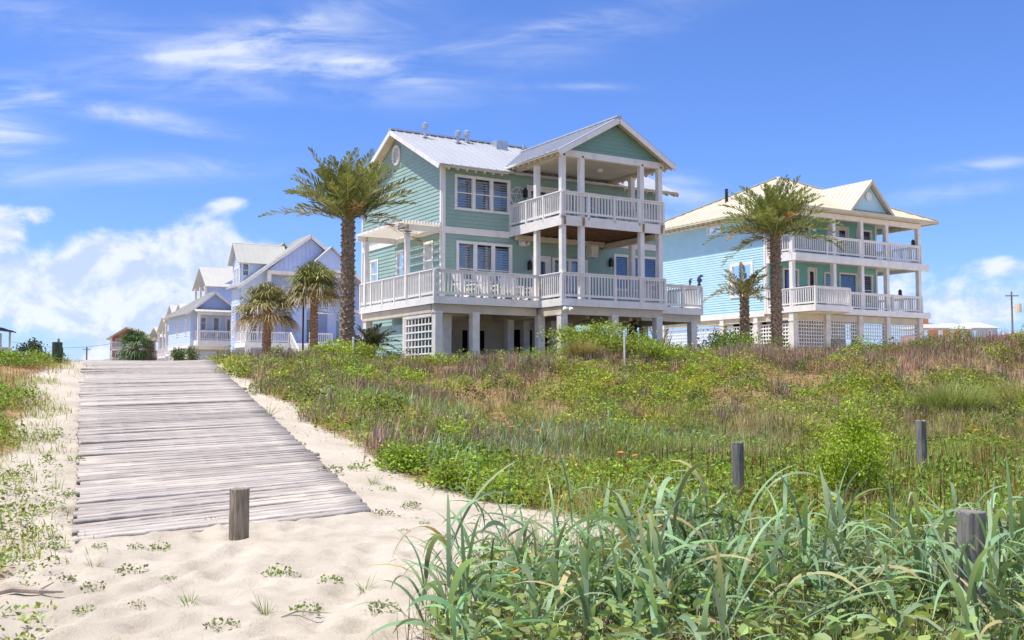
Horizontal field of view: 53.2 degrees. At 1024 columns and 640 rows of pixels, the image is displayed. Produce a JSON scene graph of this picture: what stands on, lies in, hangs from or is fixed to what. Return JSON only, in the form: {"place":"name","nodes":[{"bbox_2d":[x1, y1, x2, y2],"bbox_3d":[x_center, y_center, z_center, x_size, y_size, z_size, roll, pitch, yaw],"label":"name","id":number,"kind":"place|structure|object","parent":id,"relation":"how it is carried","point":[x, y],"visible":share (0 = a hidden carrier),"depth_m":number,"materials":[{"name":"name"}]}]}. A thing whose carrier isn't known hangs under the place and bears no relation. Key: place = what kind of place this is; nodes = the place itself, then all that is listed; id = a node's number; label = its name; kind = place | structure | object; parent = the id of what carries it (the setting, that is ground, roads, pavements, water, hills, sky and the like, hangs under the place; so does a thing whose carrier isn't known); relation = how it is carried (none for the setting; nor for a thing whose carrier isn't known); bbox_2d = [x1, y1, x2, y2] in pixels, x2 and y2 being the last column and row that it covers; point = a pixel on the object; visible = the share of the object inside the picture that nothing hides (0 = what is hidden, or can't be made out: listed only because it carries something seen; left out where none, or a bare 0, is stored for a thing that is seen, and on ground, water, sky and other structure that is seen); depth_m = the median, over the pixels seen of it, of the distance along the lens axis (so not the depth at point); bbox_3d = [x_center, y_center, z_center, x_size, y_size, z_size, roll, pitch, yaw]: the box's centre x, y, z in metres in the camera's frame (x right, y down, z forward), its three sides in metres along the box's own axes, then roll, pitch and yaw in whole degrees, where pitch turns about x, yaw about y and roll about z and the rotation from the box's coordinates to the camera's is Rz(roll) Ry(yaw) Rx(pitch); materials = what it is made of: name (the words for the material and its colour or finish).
{"place":"outdoors","nodes":[
{"label":"outdoors","id":0,"kind":"place"},
{"bbox_2d":[0,342,1023,639],"bbox_3d":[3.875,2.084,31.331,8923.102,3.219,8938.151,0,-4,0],"label":"ground","id":1,"kind":"structure","parent":0,"point":[216,568],"depth_m":9.83,"materials":[{"name":"beige sand"}]},
{"bbox_2d":[0,327,15,350],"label":"beach house","id":2,"kind":"structure","parent":1,"relation":"on","point":[9,331],"depth_m":127.98,"materials":[{"name":"grey"}]},
{"bbox_2d":[6,337,48,358],"bbox_3d":[-17.941,1.327,37.957,1.595,1.414,1.735,0,-4,0],"label":"round bush","id":3,"kind":"object","parent":1,"relation":"on","point":[34,345],"visible":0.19,"depth_m":38.06,"materials":[{"name":"green plant"}]},
{"bbox_2d":[0,582,63,594],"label":"driftwood stick","id":4,"kind":"object","parent":1,"relation":"on","point":[41,590],"visible":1,"depth_m":7.94,"materials":[{"name":"wood"}]},
{"bbox_2d":[0,348,66,639],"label":"dune shrubs","id":5,"kind":"object","parent":1,"relation":"on","point":[7,354],"visible":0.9,"depth_m":12.90,"materials":[{"name":"green plant"}]},
{"bbox_2d":[41,542,69,549],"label":"sand weed","id":6,"kind":"object","parent":1,"relation":"on","point":[53,547],"visible":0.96,"depth_m":10.08,"materials":[{"name":"green plant"}]},
{"bbox_2d":[52,342,62,362],"bbox_3d":[-11.838,1.087,26.583,0.254,1.026,0.250,-4,-5,45],"label":"trash can","id":7,"kind":"object","parent":1,"relation":"on","point":[57,347],"visible":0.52,"depth_m":26.50,"materials":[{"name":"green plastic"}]},
{"bbox_2d":[0,354,120,570],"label":"dune grass","id":8,"kind":"structure","parent":1,"relation":"on","point":[37,404],"depth_m":18.13,"materials":[{"name":"plant"}]},
{"bbox_2d":[49,572,76,582],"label":"sand weed","id":9,"kind":"object","parent":1,"relation":"on","point":[68,579],"visible":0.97,"depth_m":8.58,"materials":[{"name":"green plant"}]},
{"bbox_2d":[56,488,79,497],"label":"sand weed","id":10,"kind":"object","parent":1,"relation":"on","point":[68,493],"visible":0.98,"depth_m":12.50,"materials":[{"name":"green plant"}]},
{"bbox_2d":[72,604,96,614],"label":"sand weed","id":11,"kind":"object","parent":1,"relation":"on","point":[78,609],"visible":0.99,"depth_m":7.38,"materials":[{"name":"green plant"}]},
{"bbox_2d":[80,581,105,590],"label":"sand weed","id":12,"kind":"object","parent":1,"relation":"on","point":[91,586],"visible":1,"depth_m":8.27,"materials":[{"name":"green plant"}]},
{"bbox_2d":[114,563,148,575],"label":"sand weed","id":13,"kind":"object","parent":1,"relation":"on","point":[127,568],"visible":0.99,"depth_m":8.97,"materials":[{"name":"green plant"}]},
{"bbox_2d":[106,327,157,360],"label":"beach house","id":14,"kind":"structure","parent":1,"relation":"on","point":[114,343],"depth_m":150.10,"materials":[{"name":"red"}]},
{"bbox_2d":[109,328,156,360],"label":"sabal palm","id":15,"kind":"object","parent":1,"relation":"on","point":[136,338],"visible":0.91,"depth_m":74.47,"materials":[{"name":"green plant"}]},
{"bbox_2d":[150,327,164,360],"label":"row house","id":16,"kind":"structure","parent":1,"relation":"on","point":[154,334],"depth_m":155.77,"materials":[{"name":"white"}]},
{"bbox_2d":[146,540,170,550],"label":"sand weed","id":17,"kind":"object","parent":1,"relation":"on","point":[160,548],"visible":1,"depth_m":10.19,"materials":[{"name":"green plant"}]},
{"bbox_2d":[156,316,168,360],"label":"row house","id":18,"kind":"structure","parent":1,"relation":"on","point":[160,330],"depth_m":145.21,"materials":[{"name":"white"}]},
{"bbox_2d":[163,305,176,360],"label":"row house","id":19,"kind":"structure","parent":1,"relation":"on","point":[171,308],"depth_m":135.14,"materials":[{"name":"grey"}]},
{"bbox_2d":[170,345,188,360],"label":"yucca bush","id":20,"kind":"object","parent":1,"relation":"on","point":[179,355],"visible":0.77,"depth_m":59.77,"materials":[{"name":"green plant"}]},
{"bbox_2d":[177,590,202,605],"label":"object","id":21,"kind":"object","parent":1,"relation":"on","point":[184,596],"visible":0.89,"depth_m":7.56,"materials":[{"name":"green plant"}]},
{"bbox_2d":[185,344,200,359],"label":"yucca bush","id":22,"kind":"object","parent":1,"relation":"on","point":[191,353],"visible":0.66,"depth_m":60.88,"materials":[{"name":"green plant"}]},
{"bbox_2d":[161,291,230,360],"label":"beach cottage","id":23,"kind":"structure","parent":1,"relation":"on","point":[209,313],"depth_m":102.28,"materials":[{"name":"blue"}]},
{"bbox_2d":[200,316,207,329],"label":"window","id":24,"kind":"structure","parent":23,"relation":"in","point":[203,323],"depth_m":102.07,"materials":[{"name":"white paint"}]},
{"bbox_2d":[197,351,228,359],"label":"garage door","id":25,"kind":"structure","parent":23,"relation":"in","point":[203,354],"depth_m":101.95,"materials":[{"name":"grey"}]},
{"bbox_2d":[212,317,220,337],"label":"window","id":26,"kind":"structure","parent":23,"relation":"in","point":[216,321],"depth_m":102.72,"materials":[{"name":"white paint"}]},
{"bbox_2d":[225,317,230,340],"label":"door","id":27,"kind":"structure","parent":23,"relation":"in","point":[226,324],"depth_m":103.30,"materials":[{"name":"white paint"}]},
{"bbox_2d":[192,267,232,302],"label":"row house","id":28,"kind":"structure","parent":1,"relation":"on","point":[212,279],"depth_m":114.65,"materials":[{"name":"white"}]},
{"bbox_2d":[202,617,239,631],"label":"sand weed","id":29,"kind":"object","parent":1,"relation":"on","point":[221,619],"visible":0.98,"depth_m":6.89,"materials":[{"name":"green plant"}]},
{"bbox_2d":[72,360,370,544],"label":"boardwalk","id":30,"kind":"structure","parent":1,"relation":"on","point":[175,445],"depth_m":15.33,"materials":[{"name":"grey wood"}]},
{"bbox_2d":[229,487,249,540],"bbox_3d":[-2.920,2.319,10.925,0.213,1.036,0.210,1,-4,-11],"label":"wooden post","id":31,"kind":"object","parent":1,"relation":"on","point":[239,513],"visible":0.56,"depth_m":10.86,"materials":[{"name":"grey wood"}]},
{"bbox_2d":[226,281,302,354],"bbox_3d":[-13.537,0.584,56.023,4.285,5.537,4.417,0,-4,0],"label":"sabal palm","id":32,"kind":"object","parent":1,"relation":"on","point":[264,295],"visible":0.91,"depth_m":55.60,"materials":[{"name":"green plant"}]},
{"bbox_2d":[249,595,281,614],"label":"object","id":33,"kind":"object","parent":1,"relation":"on","point":[260,610],"visible":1,"depth_m":7.30,"materials":[{"name":"green plant"}]},
{"bbox_2d":[261,562,293,576],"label":"sand weed","id":34,"kind":"object","parent":1,"relation":"on","point":[279,571],"visible":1,"depth_m":8.87,"materials":[{"name":"green plant"}]},
{"bbox_2d":[0,394,561,585],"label":"litter","id":35,"kind":"object","parent":1,"relation":"on","point":[75,485],"visible":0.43,"depth_m":12.30,"materials":[{"name":"plant"}]},
{"bbox_2d":[225,235,362,355],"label":"beach house","id":36,"kind":"structure","parent":1,"relation":"on","point":[253,265],"depth_m":97.94,"materials":[{"name":"wood"}]},
{"bbox_2d":[242,263,249,276],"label":"window","id":37,"kind":"structure","parent":36,"relation":"in","point":[245,268],"depth_m":96.26,"materials":[{"name":"glass"}]},
{"bbox_2d":[249,318,258,341],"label":"window","id":38,"kind":"structure","parent":36,"relation":"in","point":[257,334],"depth_m":97.68,"materials":[{"name":"white paint"}]},
{"bbox_2d":[306,318,309,342],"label":"window","id":39,"kind":"structure","parent":36,"relation":"in","point":[308,321],"depth_m":100.49,"materials":[{"name":"white paint"}]},
{"bbox_2d":[336,319,338,342],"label":"window","id":40,"kind":"structure","parent":36,"relation":"in","point":[337,320],"depth_m":102.15,"materials":[{"name":"glass"}]},
{"bbox_2d":[302,288,307,348],"bbox_3d":[-11.667,0.665,57.070,0.452,5.104,0.452,0,-4,0],"label":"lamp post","id":41,"kind":"object","parent":1,"relation":"on","point":[303,322],"visible":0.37,"depth_m":57.06,"materials":[{"name":"brown metal"}]},
{"bbox_2d":[281,603,328,617],"bbox_3d":[-1.449,2.053,7.213,0.338,0.065,0.118,3,-5,-39],"label":"driftwood stick","id":42,"kind":"object","parent":1,"relation":"on","point":[304,611],"visible":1,"depth_m":7.20,"materials":[{"name":"wood"}]},
{"bbox_2d":[289,599,324,613],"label":"sand weed","id":43,"kind":"object","parent":1,"relation":"on","point":[307,606],"visible":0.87,"depth_m":7.36,"materials":[{"name":"green plant"}]},
{"bbox_2d":[279,259,340,349],"bbox_3d":[-10.928,-0.026,56.198,4.103,6.774,4.073,-3,-4,37],"label":"sabal palm","id":44,"kind":"object","parent":1,"relation":"on","point":[314,277],"visible":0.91,"depth_m":55.77,"materials":[{"name":"green plant"}]},
{"bbox_2d":[317,574,342,583],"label":"sand weed","id":45,"kind":"object","parent":1,"relation":"on","point":[336,578],"visible":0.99,"depth_m":8.47,"materials":[{"name":"green plant"}]},
{"bbox_2d":[317,464,343,472],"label":"sand weed","id":46,"kind":"object","parent":1,"relation":"on","point":[333,467],"visible":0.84,"depth_m":15.29,"materials":[{"name":"green plant"}]},
{"bbox_2d":[258,147,423,350],"bbox_3d":[-6.097,-1.987,36.274,5.777,8.000,5.265,0,-4,0],"label":"date palm","id":47,"kind":"object","parent":1,"relation":"on","point":[348,197],"visible":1,"depth_m":35.89,"materials":[{"name":"green plant"}]},
{"bbox_2d":[305,338,388,360],"bbox_3d":[-5.493,1.051,33.605,2.878,1.002,2.849,-4,-5,44],"label":"green bush","id":48,"kind":"object","parent":1,"relation":"on","point":[368,353],"visible":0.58,"depth_m":33.29,"materials":[{"name":"green plant"}]},
{"bbox_2d":[347,460,368,469],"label":"sand weed","id":49,"kind":"object","parent":1,"relation":"on","point":[352,467],"visible":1,"depth_m":15.75,"materials":[{"name":"green plant"}]},
{"bbox_2d":[351,569,381,591],"bbox_3d":[-1.175,2.088,8.194,0.305,0.163,0.268,2,-4,-24],"label":"sand weed","id":50,"kind":"object","parent":1,"relation":"on","point":[360,590],"visible":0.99,"depth_m":8.22,"materials":[{"name":"green plant"}]},
{"bbox_2d":[354,323,400,353],"bbox_3d":[-5.228,1.046,38.054,2.140,1.869,2.310,0,-4,0],"label":"sago palm","id":51,"kind":"object","parent":1,"relation":"on","point":[373,337],"visible":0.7,"depth_m":37.78,"materials":[{"name":"green plant"}]},
{"bbox_2d":[363,599,400,613],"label":"sand weed","id":52,"kind":"object","parent":1,"relation":"on","point":[370,608],"visible":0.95,"depth_m":7.39,"materials":[{"name":"green plant"}]},
{"bbox_2d":[372,508,393,515],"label":"sand weed","id":53,"kind":"object","parent":1,"relation":"on","point":[381,513],"visible":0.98,"depth_m":12.86,"materials":[{"name":"green plant"}]},
{"bbox_2d":[400,501,420,508],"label":"sand weed","id":54,"kind":"object","parent":1,"relation":"on","point":[416,504],"visible":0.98,"depth_m":13.48,"materials":[{"name":"green plant"}]},
{"bbox_2d":[356,115,702,359],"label":"beach house","id":55,"kind":"structure","parent":1,"relation":"on","point":[569,228],"depth_m":43.28,"materials":[{"name":"wood"}]},
{"bbox_2d":[370,258,378,281],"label":"window","id":56,"kind":"structure","parent":55,"relation":"in","point":[374,264],"depth_m":48.18,"materials":[{"name":"white paint"}]},
{"bbox_2d":[396,250,403,282],"bbox_3d":[-4.742,-2.366,45.822,0.680,1.450,0.800,2,-4,-31],"label":"window","id":57,"kind":"structure","parent":55,"relation":"in","point":[399,254],"depth_m":45.75,"materials":[{"name":"glass"}]},
{"bbox_2d":[423,240,433,276],"bbox_3d":[-3.487,-2.568,43.248,0.458,1.530,0.883,1,-4,-11],"label":"window","id":58,"kind":"structure","parent":55,"relation":"in","point":[428,248],"depth_m":43.33,"materials":[{"name":"white paint"}]},
{"bbox_2d":[453,273,480,297],"bbox_3d":[-1.868,-1.399,41.126,1.062,1.117,0.740,-4,-5,44],"label":"rocking chair","id":59,"kind":"object","parent":55,"relation":"on","point":[464,285],"visible":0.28,"depth_m":41.13,"materials":[{"name":"white paint"}]},
{"bbox_2d":[454,174,510,214],"bbox_3d":[-1.394,-5.303,43.655,2.720,1.500,0.680,2,-4,-31],"label":"window","id":60,"kind":"structure","parent":55,"relation":"in","point":[475,190],"depth_m":43.58,"materials":[{"name":"glass"}]},
{"bbox_2d":[456,240,511,283],"bbox_3d":[-1.317,-2.410,43.521,2.720,1.710,0.680,2,-4,-31],"label":"window","id":61,"kind":"structure","parent":55,"relation":"in","point":[476,254],"depth_m":43.45,"materials":[{"name":"glass"}]},
{"bbox_2d":[477,275,500,298],"bbox_3d":[-0.979,-1.369,41.605,0.740,1.117,1.062,2,-4,-25],"label":"rocking chair","id":62,"kind":"object","parent":55,"relation":"on","point":[486,285],"visible":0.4,"depth_m":41.72,"materials":[{"name":"white paint"}]},
{"bbox_2d":[499,277,519,299],"bbox_3d":[-0.137,-1.322,42.346,0.740,1.117,1.062,1,-4,-14],"label":"rocking chair","id":63,"kind":"object","parent":55,"relation":"on","point":[506,287],"visible":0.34,"depth_m":42.55,"materials":[{"name":"white paint"}]},
{"bbox_2d":[509,277,532,299],"bbox_3d":[0.405,-1.302,42.672,1.062,1.117,0.740,-3,-4,36],"label":"rocking chair","id":64,"kind":"object","parent":55,"relation":"on","point":[519,289],"visible":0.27,"depth_m":42.71,"materials":[{"name":"white paint"}]},
{"bbox_2d":[532,255,550,299],"bbox_3d":[1.211,-1.728,44.818,0.950,2.150,0.370,2,-4,-31],"label":"door","id":65,"kind":"structure","parent":55,"relation":"in","point":[547,259],"depth_m":44.88,"materials":[{"name":"white paint"}]},
{"bbox_2d":[526,185,569,222],"bbox_3d":[1.542,-4.904,45.218,2.280,1.900,0.370,2,-4,-31],"label":"door","id":66,"kind":"structure","parent":55,"relation":"in","point":[546,190],"depth_m":45.18,"materials":[{"name":"white paint"}]},
{"bbox_2d":[552,257,587,298],"bbox_3d":[2.430,-1.755,45.752,1.900,1.920,0.680,2,-4,-31],"label":"door","id":67,"kind":"structure","parent":55,"relation":"in","point":[570,267],"depth_m":45.66,"materials":[{"name":"white paint"}]},
{"bbox_2d":[573,191,597,217],"bbox_3d":[3.158,-5.110,46.403,1.300,1.300,0.680,2,-4,-31],"label":"door","id":68,"kind":"structure","parent":55,"relation":"in","point":[575,191],"depth_m":46.32,"materials":[{"name":"white paint"}]},
{"bbox_2d":[613,254,655,292],"bbox_3d":[5.613,-2.133,47.705,2.600,1.680,0.680,2,-4,-31],"label":"window","id":69,"kind":"structure","parent":55,"relation":"in","point":[625,262],"depth_m":47.61,"materials":[{"name":"glass"}]},
{"bbox_2d":[558,336,609,359],"bbox_3d":[2.341,0.986,33.870,2.195,1.091,2.114,0,-4,0],"label":"grass clump","id":70,"kind":"object","parent":1,"relation":"on","point":[588,349],"visible":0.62,"depth_m":33.58,"materials":[{"name":"plant"}]},
{"bbox_2d":[534,315,657,354],"bbox_3d":[2.923,0.512,35.363,4.303,1.462,3.845,0,-4,0],"label":"green bush","id":71,"kind":"object","parent":1,"relation":"on","point":[605,336],"visible":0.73,"depth_m":35.03,"materials":[{"name":"green plant"}]},
{"bbox_2d":[204,323,1023,517],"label":"dune shrubs","id":72,"kind":"object","parent":1,"relation":"on","point":[659,377],"visible":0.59,"depth_m":27.97,"materials":[{"name":"green plant"}]},
{"bbox_2d":[206,326,1023,478],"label":"dry brush","id":73,"kind":"object","parent":1,"relation":"on","point":[532,363],"visible":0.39,"depth_m":28.61,"materials":[{"name":"plant"}]},
{"bbox_2d":[208,331,1023,548],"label":"meadow grass","id":74,"kind":"structure","parent":1,"relation":"on","point":[592,500],"depth_m":20.68,"materials":[{"name":"plant"}]},
{"bbox_2d":[619,334,691,359],"bbox_3d":[4.692,0.954,34.510,2.680,0.957,2.801,0,-4,0],"label":"green bush","id":75,"kind":"object","parent":1,"relation":"on","point":[655,348],"visible":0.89,"depth_m":33.99,"materials":[{"name":"green plant"}]},
{"bbox_2d":[303,379,1022,503],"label":"silvery grass","id":76,"kind":"structure","parent":1,"relation":"on","point":[533,431],"depth_m":19.31,"materials":[{"name":"plant"}]},
{"bbox_2d":[346,411,1023,639],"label":"tall beach grass","id":77,"kind":"structure","parent":1,"relation":"on","point":[646,536],"depth_m":6.46,"materials":[{"name":"green plant"}]},
{"bbox_2d":[365,426,1023,539],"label":"leafy groundcover","id":78,"kind":"object","parent":1,"relation":"on","point":[412,456],"visible":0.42,"depth_m":14.23,"materials":[{"name":"green plant"}]},
{"bbox_2d":[371,501,1023,639],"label":"dead stems","id":79,"kind":"object","parent":1,"relation":"on","point":[941,621],"visible":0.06,"depth_m":6.66,"materials":[{"name":"plant"}]},
{"bbox_2d":[428,531,1023,639],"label":"broad leaf cover","id":80,"kind":"object","parent":1,"relation":"on","point":[747,625],"visible":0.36,"depth_m":5.89,"materials":[{"name":"plant"}]},
{"bbox_2d":[697,326,771,351],"bbox_3d":[10.201,1.247,47.752,4.554,1.910,4.392,2,-4,-34],"label":"green bush","id":81,"kind":"object","parent":1,"relation":"on","point":[723,340],"visible":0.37,"depth_m":46.90,"materials":[{"name":"green plant"}]},
{"bbox_2d":[731,442,744,499],"bbox_3d":[2.638,2.140,11.890,0.142,1.436,0.143,-1,-4,7],"label":"wooden post","id":82,"kind":"object","parent":1,"relation":"on","point":[737,451],"visible":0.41,"depth_m":11.86,"materials":[{"name":"grey wood"}]},
{"bbox_2d":[704,262,783,344],"bbox_3d":[11.378,0.093,49.893,3.818,5.750,3.751,0,-4,0],"label":"young date palm","id":83,"kind":"object","parent":1,"relation":"on","point":[745,288],"visible":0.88,"depth_m":49.90,"materials":[{"name":"green plant"}]},
{"bbox_2d":[702,175,850,347],"bbox_3d":[12.605,-2.080,48.275,5.785,9.684,6.213,3,-5,-40],"label":"date palm","id":84,"kind":"object","parent":1,"relation":"on","point":[774,215],"visible":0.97,"depth_m":47.93,"materials":[{"name":"green plant"}]},
{"bbox_2d":[648,176,938,350],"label":"beach house","id":85,"kind":"structure","parent":1,"relation":"on","point":[829,290],"depth_m":60.58,"materials":[{"name":"teal"}]},
{"bbox_2d":[706,224,721,235],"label":"window","id":86,"kind":"structure","parent":85,"relation":"in","point":[710,229],"depth_m":62.14,"materials":[{"name":"white paint"}]},
{"bbox_2d":[730,261,752,297],"bbox_3d":[13.720,-2.351,60.078,0.680,2.060,1.900,2,-4,-31],"label":"window","id":87,"kind":"structure","parent":85,"relation":"in","point":[748,265],"depth_m":60.18,"materials":[{"name":"white paint"}]},
{"bbox_2d":[782,268,799,306],"bbox_3d":[16.013,-1.837,59.480,1.300,2.300,0.680,2,-4,-31],"label":"door","id":88,"kind":"structure","parent":85,"relation":"in","point":[785,273],"depth_m":59.31,"materials":[{"name":"white paint"}]},
{"bbox_2d":[807,267,817,304],"bbox_3d":[17.657,-1.845,60.146,0.800,2.500,0.105,2,-4,-31],"label":"door","id":89,"kind":"structure","parent":85,"relation":"in","point":[809,269],"depth_m":60.14,"materials":[{"name":"white paint"}]},
{"bbox_2d":[824,272,829,301],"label":"window","id":90,"kind":"structure","parent":85,"relation":"in","point":[825,273],"depth_m":60.73,"materials":[{"name":"white paint"}]},
{"bbox_2d":[827,225,848,255],"bbox_3d":[19.541,-4.610,61.595,1.850,2.100,0.370,2,-4,-31],"label":"door","id":91,"kind":"structure","parent":85,"relation":"in","point":[838,233],"depth_m":61.84,"materials":[{"name":"white paint"}]},
{"bbox_2d":[839,272,857,308],"bbox_3d":[20.163,-1.680,61.986,1.600,2.300,0.680,2,-4,-31],"label":"window","id":92,"kind":"structure","parent":85,"relation":"in","point":[843,279],"depth_m":62.05,"materials":[{"name":"white paint"}]},
{"bbox_2d":[854,274,872,304],"bbox_3d":[21.617,-1.850,62.879,1.000,1.850,0.680,2,-4,-31],"label":"window","id":93,"kind":"structure","parent":85,"relation":"in","point":[868,276],"depth_m":62.82,"materials":[{"name":"white paint"}]},
{"bbox_2d":[856,229,872,257],"bbox_3d":[21.446,-4.676,62.952,1.400,1.700,0.680,2,-4,-31],"label":"door","id":94,"kind":"structure","parent":85,"relation":"in","point":[870,232],"depth_m":62.95,"materials":[{"name":"white paint"}]},
{"bbox_2d":[588,433,1023,532],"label":"red dock stems","id":95,"kind":"object","parent":1,"relation":"on","point":[921,486],"visible":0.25,"depth_m":13.05,"materials":[{"name":"plant"}]},
{"bbox_2d":[796,399,901,505],"bbox_3d":[4.013,1.669,12.126,1.284,1.463,1.434,0,-4,0],"label":"green bush","id":96,"kind":"object","parent":1,"relation":"on","point":[856,464],"visible":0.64,"depth_m":11.93,"materials":[{"name":"green plant"}]},
{"bbox_2d":[915,420,926,466],"bbox_3d":[5.978,2.201,14.893,0.151,1.476,0.149,0,-4,-5],"label":"wooden post","id":97,"kind":"object","parent":1,"relation":"on","point":[921,441],"visible":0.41,"depth_m":14.86,"materials":[{"name":"grey wood"}]},
{"bbox_2d":[898,319,949,340],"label":"beach house","id":98,"kind":"structure","parent":1,"relation":"on","point":[931,329],"depth_m":191.13,"materials":[{"name":"orange paint"}]},
{"bbox_2d":[925,323,971,340],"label":"beach house","id":99,"kind":"structure","parent":1,"relation":"on","point":[951,325],"depth_m":206.71,"materials":[{"name":"white paint"}]},
{"bbox_2d":[900,378,1022,416],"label":"grass clump","id":100,"kind":"object","parent":1,"relation":"on","point":[954,398],"visible":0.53,"depth_m":25.53,"materials":[{"name":"plant"}]},
{"bbox_2d":[956,509,986,629],"bbox_3d":[2.924,1.891,6.495,0.178,1.346,0.179,2,-4,-9],"label":"wooden post","id":101,"kind":"object","parent":1,"relation":"on","point":[965,533],"visible":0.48,"depth_m":6.46,"materials":[{"name":"grey wood"}]},
{"bbox_2d":[951,322,999,337],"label":"beach house","id":102,"kind":"structure","parent":1,"relation":"on","point":[977,327],"depth_m":210.30,"materials":[{"name":"grey"}]},
{"bbox_2d":[982,375,1023,407],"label":"grass clump","id":103,"kind":"object","parent":1,"relation":"on","point":[1017,395],"visible":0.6,"depth_m":26.80,"materials":[{"name":"plant"}]},
{"bbox_2d":[1005,291,1021,333],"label":"utility pole","id":104,"kind":"object","parent":1,"relation":"on","point":[1018,307],"visible":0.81,"depth_m":140.14,"materials":[{"name":"grey wood"}]},
{"bbox_2d":[0,0,1023,361],"label":"sky","id":105,"kind":"structure","parent":0,"point":[141,140],"materials":[{"name":"blue"}]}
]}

